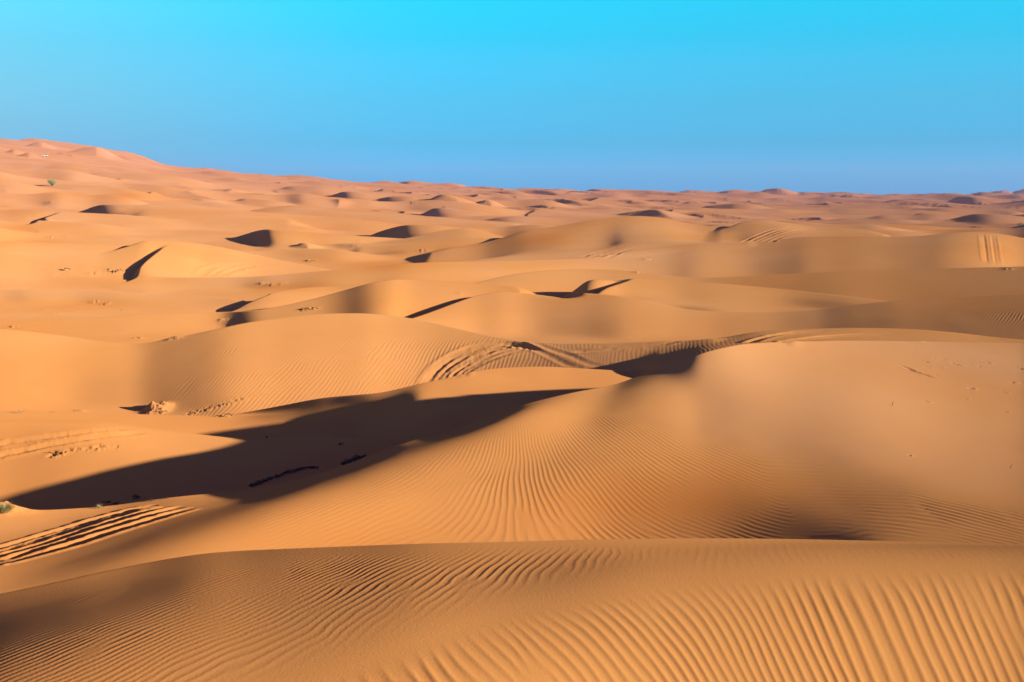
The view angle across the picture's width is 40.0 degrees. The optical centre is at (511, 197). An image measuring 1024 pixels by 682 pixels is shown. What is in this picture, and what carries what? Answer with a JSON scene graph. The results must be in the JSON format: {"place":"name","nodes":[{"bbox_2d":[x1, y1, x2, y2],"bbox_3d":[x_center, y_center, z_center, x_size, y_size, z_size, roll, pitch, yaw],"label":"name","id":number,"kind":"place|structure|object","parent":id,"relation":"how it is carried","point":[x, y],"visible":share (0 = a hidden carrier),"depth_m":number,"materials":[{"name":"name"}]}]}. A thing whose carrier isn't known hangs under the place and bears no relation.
{"place":"outdoors","nodes":[
{"label":"outdoors","id":0,"kind":"place"},
{"bbox_2d":[0,138,1023,681],"bbox_3d":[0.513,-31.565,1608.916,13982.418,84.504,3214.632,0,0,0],"label":"sand dunes","id":1,"kind":"structure","parent":0,"point":[630,436],"depth_m":33.02,"materials":[{"name":"orange sand"}]},
{"bbox_2d":[0,501,19,513],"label":"grass tuft","id":2,"kind":"object","parent":1,"relation":"on","point":[5,509],"visible":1,"depth_m":25.23,"materials":[{"name":"green plant"}]},
{"bbox_2d":[47,179,57,185],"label":"green bush","id":3,"kind":"object","parent":1,"relation":"on","point":[52,182],"visible":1,"depth_m":492.01,"materials":[{"name":"green plant"}]},
{"bbox_2d":[248,466,317,486],"bbox_3d":[-5.658,6.811,34.486,0.559,0.234,2.238,0,0,40],"label":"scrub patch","id":4,"kind":"object","parent":1,"relation":"on","point":[276,476],"visible":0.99,"depth_m":34.47,"materials":[{"name":"black plant"}]},
{"bbox_2d":[341,454,366,464],"bbox_3d":[-4.026,6.659,35.727,0.352,0.167,0.943,0,0,29],"label":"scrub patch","id":5,"kind":"object","parent":1,"relation":"on","point":[355,458],"visible":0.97,"depth_m":35.72,"materials":[{"name":"black plant"}]},
{"bbox_2d":[0,0,1023,194],"label":"sky","id":6,"kind":"structure","parent":0,"point":[878,97],"materials":[{"name":"blue"}]}
]}

